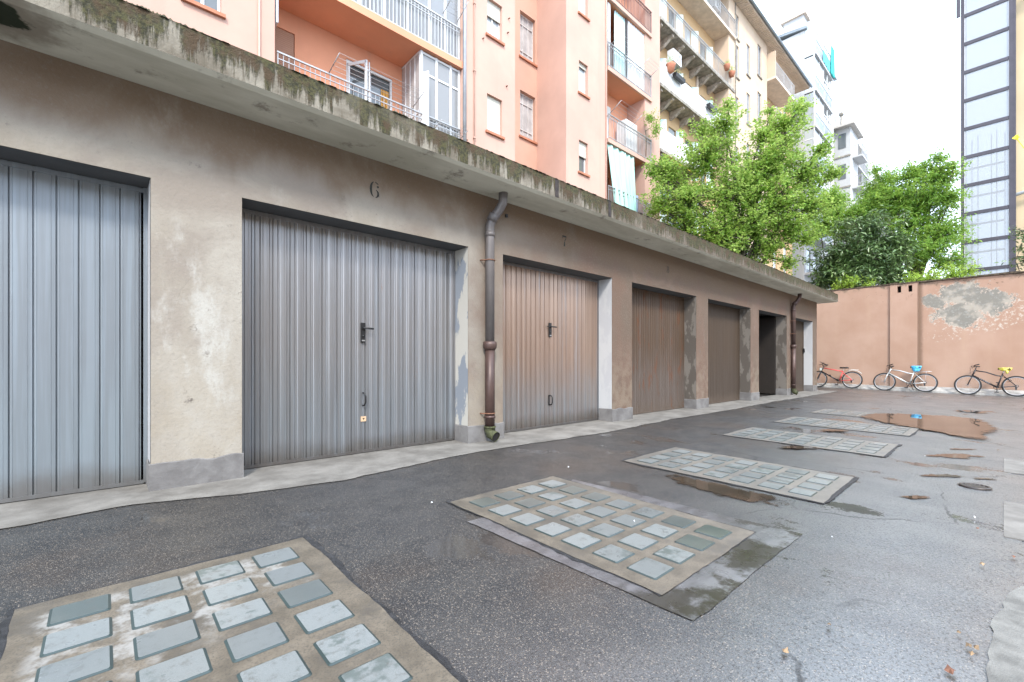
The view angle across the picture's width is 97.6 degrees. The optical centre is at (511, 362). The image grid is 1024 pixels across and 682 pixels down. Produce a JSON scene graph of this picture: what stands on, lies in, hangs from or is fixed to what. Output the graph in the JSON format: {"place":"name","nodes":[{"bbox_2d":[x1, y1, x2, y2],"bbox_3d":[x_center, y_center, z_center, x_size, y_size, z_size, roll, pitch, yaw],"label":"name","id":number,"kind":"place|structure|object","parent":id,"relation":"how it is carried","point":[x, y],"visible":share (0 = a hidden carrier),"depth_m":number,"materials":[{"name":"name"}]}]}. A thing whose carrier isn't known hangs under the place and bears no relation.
{"place":"outdoors","nodes":[
{"label":"outdoors","id":0,"kind":"place"},
{"bbox_2d":[0,390,836,528],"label":"pavement","id":1,"kind":"structure","parent":0,"point":[272,477],"depth_m":4.18,"materials":[{"name":"grey concrete"}]},
{"bbox_2d":[0,387,1023,681],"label":"ground","id":2,"kind":"structure","parent":0,"point":[878,575],"depth_m":2.47,"materials":[{"name":"grey asphalt"}]},
{"bbox_2d":[0,536,465,681],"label":"floor light","id":3,"kind":"object","parent":2,"relation":"on","point":[306,609],"visible":1,"depth_m":1.74,"materials":[{"name":"concrete"}]},
{"bbox_2d":[124,0,659,220],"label":"pink building","id":4,"kind":"structure","parent":2,"relation":"on","point":[544,86],"depth_m":14.57,"materials":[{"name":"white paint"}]},
{"bbox_2d":[181,0,225,18],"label":"window","id":5,"kind":"structure","parent":4,"relation":"in","point":[211,6],"depth_m":9.37,"materials":[{"name":"white paint"}]},
{"bbox_2d":[275,27,293,69],"bbox_3d":[-5.913,-7.305,11.388,0.680,2.370,0.040,0,0,-42],"label":"shutter door","id":6,"kind":"structure","parent":4,"relation":"in","point":[284,41],"depth_m":11.45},
{"bbox_2d":[346,59,391,109],"bbox_3d":[-3.975,-7.305,12.829,1.385,2.370,0.620,0,0,-42],"label":"balcony door","id":7,"kind":"structure","parent":4,"relation":"in","point":[356,68],"depth_m":12.94,"materials":[{"name":"white paint"}]},
{"bbox_2d":[329,53,423,108],"bbox_3d":[-3.459,-7.260,11.628,2.374,0.259,0.559,0,0,-42],"label":"drying rack","id":8,"kind":"object","parent":4,"relation":"on","point":[373,78],"visible":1,"depth_m":11.46,"materials":[{"name":"grey metal"}]},
{"bbox_2d":[435,119,467,138],"bbox_3d":[-1.836,-6.705,13.039,0.974,0.229,0.559,0,0,-42],"label":"drying rack","id":9,"kind":"object","parent":4,"relation":"attached to","point":[450,127],"visible":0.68,"depth_m":12.93,"materials":[{"name":"grey metal"}]},
{"bbox_2d":[443,0,468,21],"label":"drying rack","id":10,"kind":"object","parent":4,"relation":"attached to","point":[456,10],"visible":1,"depth_m":13.22,"materials":[{"name":"grey metal"}]},
{"bbox_2d":[485,95,504,139],"bbox_3d":[-0.606,-8.007,14.621,0.780,1.283,0.270,0,0,-42],"label":"window","id":11,"kind":"structure","parent":4,"relation":"in","point":[493,106],"depth_m":14.63,"materials":[{"name":"white paint"}]},
{"bbox_2d":[485,0,504,46],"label":"window","id":12,"kind":"structure","parent":4,"relation":"in","point":[493,12],"depth_m":14.67,"materials":[{"name":"white paint"}]},
{"bbox_2d":[519,93,537,144],"bbox_3d":[0.583,-9.721,17.801,0.980,1.873,0.270,0,0,-42],"label":"window","id":13,"kind":"structure","parent":4,"relation":"in","point":[526,103],"depth_m":17.90,"materials":[{"name":"glass"}]},
{"bbox_2d":[519,14,537,67],"bbox_3d":[0.583,-12.832,17.801,0.980,1.873,0.270,0,0,-42],"label":"window","id":14,"kind":"structure","parent":4,"relation":"in","point":[526,26],"depth_m":17.90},
{"bbox_2d":[578,142,589,177],"bbox_3d":[2.772,-8.046,17.699,0.700,1.323,0.270,0,0,-42],"label":"window","id":15,"kind":"structure","parent":4,"relation":"in","point":[582,147],"depth_m":17.79,"materials":[{"name":"white paint"}]},
{"bbox_2d":[578,63,589,99],"bbox_3d":[2.772,-11.146,17.699,0.700,1.323,0.270,0,0,-42],"label":"window","id":16,"kind":"structure","parent":4,"relation":"in","point":[582,69],"depth_m":17.79,"materials":[{"name":"white paint"}]},
{"bbox_2d":[578,0,589,21],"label":"window","id":17,"kind":"structure","parent":4,"relation":"in","point":[581,12],"depth_m":17.79,"materials":[{"name":"white paint"}]},
{"bbox_2d":[607,106,610,137],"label":"balcony door","id":18,"kind":"structure","parent":4,"relation":"in","point":[608,108],"depth_m":20.37,"materials":[{"name":"white paint"}]},
{"bbox_2d":[607,144,627,207],"bbox_3d":[4.550,-7.725,19.133,1.400,2.910,0.238,0,0,-42],"label":"curtain","id":19,"kind":"object","parent":4,"relation":"hanging from","point":[617,167],"visible":0.81,"depth_m":19.17,"materials":[{"name":"white fabric"}]},
{"bbox_2d":[614,11,624,76],"bbox_3d":[4.681,-13.760,19.494,0.780,2.780,0.103,0,0,-42],"label":"curtain","id":20,"kind":"object","parent":4,"relation":"hanging from","point":[619,24],"visible":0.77,"depth_m":19.45,"materials":[{"name":"white fabric"}]},
{"bbox_2d":[612,34,634,56],"bbox_3d":[4.668,-13.435,18.966,1.074,0.289,0.560,0,0,-42],"label":"drying rack","id":21,"kind":"object","parent":4,"relation":"attached to","point":[622,43],"visible":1,"depth_m":19.03,"materials":[{"name":"grey metal"}]},
{"bbox_2d":[610,100,641,126],"bbox_3d":[4.890,-10.630,19.168,1.674,0.377,0.562,0,0,-42],"label":"drying rack","id":22,"kind":"object","parent":4,"relation":"attached to","point":[626,112],"visible":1,"depth_m":19.05,"materials":[{"name":"grey metal"}]},
{"bbox_2d":[624,152,636,211],"bbox_3d":[5.160,-7.725,19.689,0.950,2.910,0.238,0,0,-42],"label":"curtain","id":23,"kind":"object","parent":4,"relation":"hanging from","point":[629,171],"visible":0.77,"depth_m":19.77,"materials":[{"name":"green fabric"}]},
{"bbox_2d":[628,21,643,89],"bbox_3d":[5.758,-13.775,20.421,1.780,2.810,0.064,0,0,-42],"label":"curtain","id":24,"kind":"object","parent":4,"relation":"hanging from","point":[636,51],"visible":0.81,"depth_m":20.28,"materials":[{"name":"white fabric"}]},
{"bbox_2d":[638,107,664,156],"bbox_3d":[6.469,-10.410,20.410,1.351,2.084,0.946,0,0,-42],"label":"balcony plant","id":25,"kind":"object","parent":4,"relation":"on","point":[649,117],"visible":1,"depth_m":20.34,"materials":[{"name":"green plant"}]},
{"bbox_2d":[0,0,837,502],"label":"garage row","id":26,"kind":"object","parent":2,"relation":"on","point":[220,260],"visible":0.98,"depth_m":4.27,"materials":[{"name":"paint"}]},
{"bbox_2d":[0,159,140,498],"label":"garage door","id":27,"kind":"structure","parent":26,"relation":"in","point":[70,249],"depth_m":3.38,"materials":[{"name":"grey metal"}]},
{"bbox_2d":[242,208,452,465],"bbox_3d":[-1.642,-0.235,4.931,2.435,2.401,0.119,0,0,-42],"label":"garage door","id":28,"kind":"structure","parent":26,"relation":"in","point":[347,339],"depth_m":4.77,"materials":[{"name":"metal"}]},
{"bbox_2d":[503,261,596,430],"bbox_3d":[0.588,-0.235,6.963,2.430,2.401,0.119,0,0,-42],"label":"garage door","id":29,"kind":"structure","parent":26,"relation":"in","point":[550,320],"depth_m":6.94,"materials":[{"name":"metal"}]},
{"bbox_2d":[632,287,682,412],"bbox_3d":[2.842,-0.236,9.063,2.470,2.401,0.050,0,0,-42],"label":"garage door","id":30,"kind":"structure","parent":26,"relation":"in","point":[657,320],"depth_m":9.12,"materials":[{"name":"brown metal"}]},
{"bbox_2d":[708,303,738,402],"bbox_3d":[5.111,-0.236,11.131,2.490,2.401,0.050,0,0,-42],"label":"garage door","id":31,"kind":"structure","parent":26,"relation":"in","point":[723,323],"depth_m":11.30,"materials":[{"name":"brown metal"}]},
{"bbox_2d":[759,318,775,393],"bbox_3d":[7.046,-0.220,13.462,2.290,2.360,0.930,0,0,-42],"label":"garage door","id":32,"kind":"structure","parent":26,"relation":"in","point":[767,326],"depth_m":14.02,"materials":[{"name":"brown metal"}]},
{"bbox_2d":[796,322,802,390],"bbox_3d":[9.435,-0.235,15.071,2.150,2.401,0.050,0,0,-42],"label":"garage door","id":33,"kind":"structure","parent":26,"relation":"in","point":[799,326],"depth_m":15.51,"materials":[{"name":"brown metal"}]},
{"bbox_2d":[468,479,800,621],"bbox_3d":[0.685,1.051,2.946,1.463,0.035,1.741,0,0,-42],"label":"asphalt patch","id":34,"kind":"object","parent":2,"relation":"on","point":[697,594],"visible":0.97,"depth_m":2.37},
{"bbox_2d":[449,476,757,597],"bbox_3d":[0.525,1.042,3.050,1.180,0.040,1.747,0,0,-42],"label":"floor light","id":35,"kind":"object","parent":34,"relation":"in","point":[661,551],"visible":1,"depth_m":2.81,"materials":[{"name":"concrete"}]},
{"bbox_2d":[666,474,790,505],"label":"puddle","id":36,"kind":"object","parent":2,"relation":"on","point":[722,489],"visible":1,"depth_m":3.70,"materials":[{"name":"liquid"}]},
{"bbox_2d":[622,447,858,503],"bbox_3d":[2.174,1.044,4.433,1.207,0.041,1.818,0,0,-42],"label":"floor light","id":37,"kind":"object","parent":2,"relation":"on","point":[821,487],"visible":1,"depth_m":4.25,"materials":[{"name":"glass"}]},
{"bbox_2d":[637,94,850,274],"bbox_3d":[9.435,-5.055,18.683,8.518,12.117,4.235,0,0,9],"label":"maple tree","id":38,"kind":"object","parent":2,"relation":"on","point":[742,189],"visible":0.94,"depth_m":18.17,"materials":[{"name":"green plant"}]},
{"bbox_2d":[777,445,818,448],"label":"puddle","id":39,"kind":"object","parent":2,"relation":"on","point":[791,446],"visible":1,"depth_m":5.49,"materials":[{"name":"liquid"}]},
{"bbox_2d":[720,427,899,456],"bbox_3d":[4.021,1.044,6.128,1.222,0.042,1.851,0,0,-42],"label":"floor light","id":40,"kind":"object","parent":2,"relation":"on","point":[873,448],"visible":1,"depth_m":5.97,"materials":[{"name":"glass"}]},
{"bbox_2d":[819,429,846,430],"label":"puddle","id":41,"kind":"object","parent":2,"relation":"on","point":[832,430],"visible":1,"depth_m":6.87,"materials":[{"name":"liquid"}]},
{"bbox_2d":[804,179,868,258],"bbox_3d":[18.419,-4.665,25.090,3.828,11.336,4.186,0,0,-42],"label":"tree","id":42,"kind":"object","parent":2,"relation":"on","point":[836,211],"visible":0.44,"depth_m":25.11,"materials":[{"name":"green plant"}]},
{"bbox_2d":[817,362,862,387],"bbox_3d":[12.926,0.494,17.947,0.646,1.022,1.812,9,-6,-42],"label":"bicycle","id":43,"kind":"object","parent":2,"relation":"on","point":[826,374],"visible":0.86,"depth_m":17.74,"materials":[{"name":"red paint"}]},
{"bbox_2d":[809,409,880,416],"bbox_3d":[7.173,1.044,9.003,1.213,0.042,1.824,0,0,-42],"label":"floor light","id":44,"kind":"object","parent":2,"relation":"on","point":[841,412],"visible":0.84,"depth_m":9.27,"materials":[{"name":"concrete"}]},
{"bbox_2d":[774,416,919,435],"bbox_3d":[5.586,1.044,7.548,1.209,0.042,1.847,0,0,-42],"label":"floor light","id":45,"kind":"object","parent":2,"relation":"on","point":[884,429],"visible":1,"depth_m":7.42,"materials":[{"name":"concrete"}]},
{"bbox_2d":[828,272,875,289],"bbox_3d":[14.084,-1.417,18.574,1.065,4.836,1.762,0,0,-42],"label":"shrub","id":46,"kind":"object","parent":2,"relation":"on","point":[851,284],"visible":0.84,"depth_m":18.59,"materials":[{"name":"green plant"}]},
{"bbox_2d":[799,205,924,289],"bbox_3d":[15.170,-2.930,19.698,4.006,7.867,3.555,0,0,-18],"label":"loquat tree","id":47,"kind":"object","parent":2,"relation":"on","point":[866,251],"visible":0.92,"depth_m":19.21,"materials":[{"name":"green plant"}]},
{"bbox_2d":[823,144,981,281],"bbox_3d":[18.945,-4.812,22.236,3.942,11.631,6.103,0,0,-42],"label":"young tree","id":48,"kind":"object","parent":2,"relation":"on","point":[925,197],"visible":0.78,"depth_m":20.98,"materials":[{"name":"green plant"}]},
{"bbox_2d":[873,364,937,391],"bbox_3d":[14.348,0.555,16.382,0.643,0.980,1.802,9,-6,-42],"label":"bicycle","id":49,"kind":"object","parent":2,"relation":"on","point":[906,382],"visible":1,"depth_m":16.23,"materials":[{"name":"silver metal"}]},
{"bbox_2d":[911,366,921,371],"bbox_3d":[14.602,0.217,16.181,0.183,0.218,0.306,0,0,-42],"label":"saddle cover","id":50,"kind":"object","parent":49,"relation":"on","point":[915,369],"visible":1,"depth_m":16.13,"materials":[{"name":"blue plastic"}]},
{"bbox_2d":[898,494,928,497],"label":"puddle","id":51,"kind":"object","parent":2,"relation":"on","point":[912,496],"visible":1,"depth_m":3.60,"materials":[{"name":"liquid"}]},
{"bbox_2d":[817,271,1023,390],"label":"boundary wall","id":52,"kind":"structure","parent":2,"relation":"on","point":[947,332],"depth_m":16.22,"materials":[{"name":"pink paint"}]},
{"bbox_2d":[817,383,1023,396],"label":"kerb","id":53,"kind":"structure","parent":2,"relation":"on","point":[952,390],"depth_m":15.85,"materials":[{"name":"grey concrete"}]},
{"bbox_2d":[860,413,1000,439],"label":"puddle","id":54,"kind":"object","parent":2,"relation":"on","point":[968,427],"visible":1,"depth_m":7.84,"materials":[{"name":"liquid"}]},
{"bbox_2d":[923,474,962,476],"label":"puddle","id":55,"kind":"object","parent":2,"relation":"on","point":[937,475],"visible":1,"depth_m":4.27,"materials":[{"name":"liquid"}]},
{"bbox_2d":[898,258,990,282],"bbox_3d":[16.067,-1.378,16.797,2.528,4.760,1.495,0,0,32],"label":"shrub","id":56,"kind":"object","parent":2,"relation":"on","point":[958,273],"visible":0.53,"depth_m":16.58,"materials":[{"name":"green plant"}]},
{"bbox_2d":[944,664,955,673],"bbox_3d":[1.527,1.068,1.561,0.048,0.011,0.025,0,0,-34],"label":"fallen leaf","id":57,"kind":"object","parent":2,"relation":"on","point":[949,669],"visible":1,"depth_m":1.56,"materials":[{"name":"plant"}]},
{"bbox_2d":[925,453,983,457],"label":"puddle","id":58,"kind":"object","parent":2,"relation":"on","point":[954,455],"visible":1,"depth_m":5.20,"materials":[{"name":"liquid"}]},
{"bbox_2d":[953,410,986,413],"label":"puddle","id":59,"kind":"object","parent":2,"relation":"on","point":[968,411],"visible":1,"depth_m":9.87,"materials":[{"name":"liquid"}]},
{"bbox_2d":[958,482,992,490],"bbox_3d":[4.040,1.080,3.911,0.202,0.021,0.202,0,0,10],"label":"drain cover","id":60,"kind":"object","parent":2,"relation":"on","point":[975,486],"visible":1,"depth_m":3.90,"materials":[{"name":"metal"}]},
{"bbox_2d":[956,0,1015,276],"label":"lift tower","id":61,"kind":"structure","parent":2,"relation":"on","point":[988,85],"depth_m":23.88,"materials":[{"name":"grey glass"}]},
{"bbox_2d":[954,364,1023,396],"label":"bicycle","id":62,"kind":"object","parent":2,"relation":"on","point":[978,379],"visible":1,"depth_m":14.81,"materials":[{"name":"black paint"}]},
{"bbox_2d":[998,367,1012,373],"bbox_3d":[16.058,0.254,14.586,0.179,0.205,0.339,0,0,-42],"label":"saddle cover","id":63,"kind":"object","parent":62,"relation":"on","point":[1007,370],"visible":1,"depth_m":14.52,"materials":[{"name":"yellow plastic"}]},
{"bbox_2d":[995,227,1023,270],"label":"shrub","id":64,"kind":"object","parent":2,"relation":"on","point":[1019,250],"visible":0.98,"depth_m":15.20,"materials":[{"name":"green plant"}]},
{"bbox_2d":[1004,501,1023,541],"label":"stone cover","id":65,"kind":"object","parent":2,"relation":"on","point":[1013,520],"visible":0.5,"depth_m":3.08,"materials":[{"name":"grey stone"}]},
{"bbox_2d":[1004,458,1023,474],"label":"stone cover","id":66,"kind":"object","parent":2,"relation":"on","point":[1013,466],"visible":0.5,"depth_m":4.68,"materials":[{"name":"grey stone"}]},
{"bbox_2d":[1016,0,1023,270],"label":"beige building","id":67,"kind":"structure","parent":2,"relation":"on","point":[1020,112],"depth_m":23.37,"materials":[{"name":"clear paint"}]},
{"bbox_2d":[1012,135,1023,147],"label":"yellow bloom","id":68,"kind":"object","parent":67,"relation":"attached to","point":[1016,137],"visible":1,"depth_m":21.91,"materials":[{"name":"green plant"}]},
{"bbox_2d":[660,0,812,274],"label":"yellow building","id":69,"kind":"structure","parent":0,"point":[704,39],"depth_m":27.01,"materials":[{"name":"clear paint"}]},
{"bbox_2d":[660,119,665,129],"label":"balcony door","id":70,"kind":"structure","parent":69,"relation":"in","point":[663,121],"depth_m":23.17,"materials":[{"name":"white glass"}]},
{"bbox_2d":[660,58,665,64],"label":"balcony door","id":71,"kind":"structure","parent":69,"relation":"in","point":[663,60],"depth_m":23.17,"materials":[{"name":"white glass"}]},
{"bbox_2d":[660,0,665,19],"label":"balcony door","id":72,"kind":"structure","parent":69,"relation":"in","point":[664,6],"depth_m":23.17,"materials":[{"name":"white glass"}]},
{"bbox_2d":[666,56,675,73],"bbox_3d":[7.782,-14.681,22.018,0.630,0.763,0.487,0,0,-42],"label":"potted plant","id":73,"kind":"object","parent":69,"relation":"on","point":[670,65],"visible":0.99,"depth_m":21.89,"materials":[{"name":"orange plant"}]},
{"bbox_2d":[667,48,680,70],"bbox_3d":[8.065,-15.370,22.923,0.840,0.660,0.876,0,0,-42],"label":"air conditioner","id":74,"kind":"object","parent":69,"relation":"attached to","point":[672,52],"visible":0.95,"depth_m":22.52,"materials":[{"name":"white paint"}]},
{"bbox_2d":[669,128,682,140],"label":"balcony door","id":75,"kind":"structure","parent":69,"relation":"in","point":[671,131],"depth_m":24.37,"materials":[{"name":"white glass"}]},
{"bbox_2d":[669,10,682,36],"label":"balcony door","id":76,"kind":"structure","parent":69,"relation":"in","point":[672,15],"depth_m":24.36,"materials":[{"name":"white glass"}]},
{"bbox_2d":[672,67,685,84],"bbox_3d":[8.382,-14.407,22.433,1.065,0.513,0.328,0,0,-42],"label":"potted plant","id":77,"kind":"object","parent":69,"relation":"attached to","point":[679,78],"visible":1,"depth_m":22.35,"materials":[{"name":"grey plant"}]},
{"bbox_2d":[687,29,697,51],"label":"balcony door","id":78,"kind":"structure","parent":69,"relation":"in","point":[688,32],"depth_m":25.59,"materials":[{"name":"white glass"}]},
{"bbox_2d":[700,175,712,187],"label":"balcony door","id":79,"kind":"structure","parent":69,"relation":"in","point":[708,180],"depth_m":26.86,"materials":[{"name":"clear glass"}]},
{"bbox_2d":[700,43,712,55],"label":"balcony door","id":80,"kind":"structure","parent":69,"relation":"in","point":[700,43],"depth_m":26.59,"materials":[{"name":"white glass"}]},
{"bbox_2d":[706,99,717,112],"bbox_3d":[11.140,-14.368,24.971,1.231,0.535,0.385,0,0,-42],"label":"potted plant","id":81,"kind":"object","parent":69,"relation":"on","point":[709,105],"visible":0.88,"depth_m":24.82,"materials":[{"name":"grey plant"}]},
{"bbox_2d":[709,0,720,13],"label":"air conditioner","id":82,"kind":"object","parent":69,"relation":"attached to","point":[714,4],"visible":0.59,"depth_m":26.75,"materials":[{"name":"white paint"}]},
{"bbox_2d":[724,59,730,70],"bbox_3d":[12.700,-17.609,26.443,0.460,0.618,0.435,0,0,-3],"label":"potted plant","id":83,"kind":"object","parent":69,"relation":"on","point":[727,66],"visible":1,"depth_m":26.35,"materials":[{"name":"orange plant"}]},
{"bbox_2d":[728,66,734,77],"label":"potted plant","id":84,"kind":"object","parent":69,"relation":"on","point":[731,72],"visible":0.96,"depth_m":26.82,"materials":[{"name":"orange plant"}]},
{"bbox_2d":[736,16,739,42],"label":"window","id":85,"kind":"structure","parent":69,"relation":"in","point":[737,39],"depth_m":27.99,"materials":[{"name":"white glass"}]},
{"bbox_2d":[736,47,739,80],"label":"window","id":86,"kind":"structure","parent":69,"relation":"in","point":[736,47],"depth_m":27.99,"materials":[{"name":"white glass"}]},
{"bbox_2d":[736,98,739,131],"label":"window","id":87,"kind":"structure","parent":69,"relation":"in","point":[736,98],"depth_m":27.99,"materials":[{"name":"white glass"}]},
{"bbox_2d":[746,46,750,78],"bbox_3d":[15.295,-19.561,29.055,0.690,2.073,0.190,0,0,-42],"label":"window","id":88,"kind":"structure","parent":69,"relation":"in","point":[747,73],"depth_m":29.09,"materials":[{"name":"white glass"}]},
{"bbox_2d":[746,94,750,126],"bbox_3d":[15.295,-16.412,29.055,0.690,2.073,0.190,0,0,-42],"label":"window","id":89,"kind":"structure","parent":69,"relation":"in","point":[747,94],"depth_m":29.09,"materials":[{"name":"white glass"}]},
{"bbox_2d":[757,46,762,79],"bbox_3d":[16.755,-20.412,30.386,0.840,2.173,0.190,0,0,-42],"label":"window","id":90,"kind":"structure","parent":69,"relation":"in","point":[758,74],"depth_m":30.40,"materials":[{"name":"white glass"}]},
{"bbox_2d":[758,93,762,125],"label":"window","id":91,"kind":"structure","parent":69,"relation":"in","point":[758,93],"depth_m":30.41,"materials":[{"name":"white glass"}]},
{"bbox_2d":[778,9,842,289],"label":"white building","id":92,"kind":"structure","parent":0,"point":[801,37],"depth_m":37.57,"materials":[{"name":"paint"}]},
{"bbox_2d":[806,249,809,271],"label":"window","id":93,"kind":"structure","parent":92,"relation":"in","point":[807,251],"depth_m":38.21,"materials":[{"name":"white glass"}]},
{"bbox_2d":[823,50,830,73],"bbox_3d":[27.554,-26.000,39.023,3.300,1.060,0.064,0,0,-42],"label":"windbreak","id":94,"kind":"object","parent":92,"relation":"attached to","point":[826,61],"visible":0.9,"depth_m":38.69,"materials":[{"name":"teal glass"}]},
{"bbox_2d":[831,46,834,78],"bbox_3d":[28.458,-26.650,39.739,1.000,2.560,0.142,0,0,-42],"label":"awning","id":95,"kind":"object","parent":92,"relation":"attached to","point":[832,62],"visible":1,"depth_m":39.65,"materials":[{"name":"teal fabric"}]},
{"bbox_2d":[754,0,960,277],"label":"sky","id":96,"kind":"structure","parent":0,"point":[898,62],"materials":[{"name":"white"}]},
{"bbox_2d":[834,112,890,284],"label":"white building","id":97,"kind":"structure","parent":0,"point":[852,154],"depth_m":43.80,"materials":[{"name":"paint"}]},
{"bbox_2d":[838,164,845,179],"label":"window","id":98,"kind":"structure","parent":97,"relation":"in","point":[843,166],"depth_m":43.55,"materials":[{"name":"grey glass"}]},
{"bbox_2d":[838,133,845,148],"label":"window","id":99,"kind":"structure","parent":97,"relation":"in","point":[842,140],"depth_m":43.61,"materials":[{"name":"grey glass"}]},
{"bbox_2d":[988,585,1023,681],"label":"path","id":100,"kind":"structure","parent":0,"point":[1006,647],"depth_m":1.75,"materials":[{"name":"grey concrete"}]}
]}

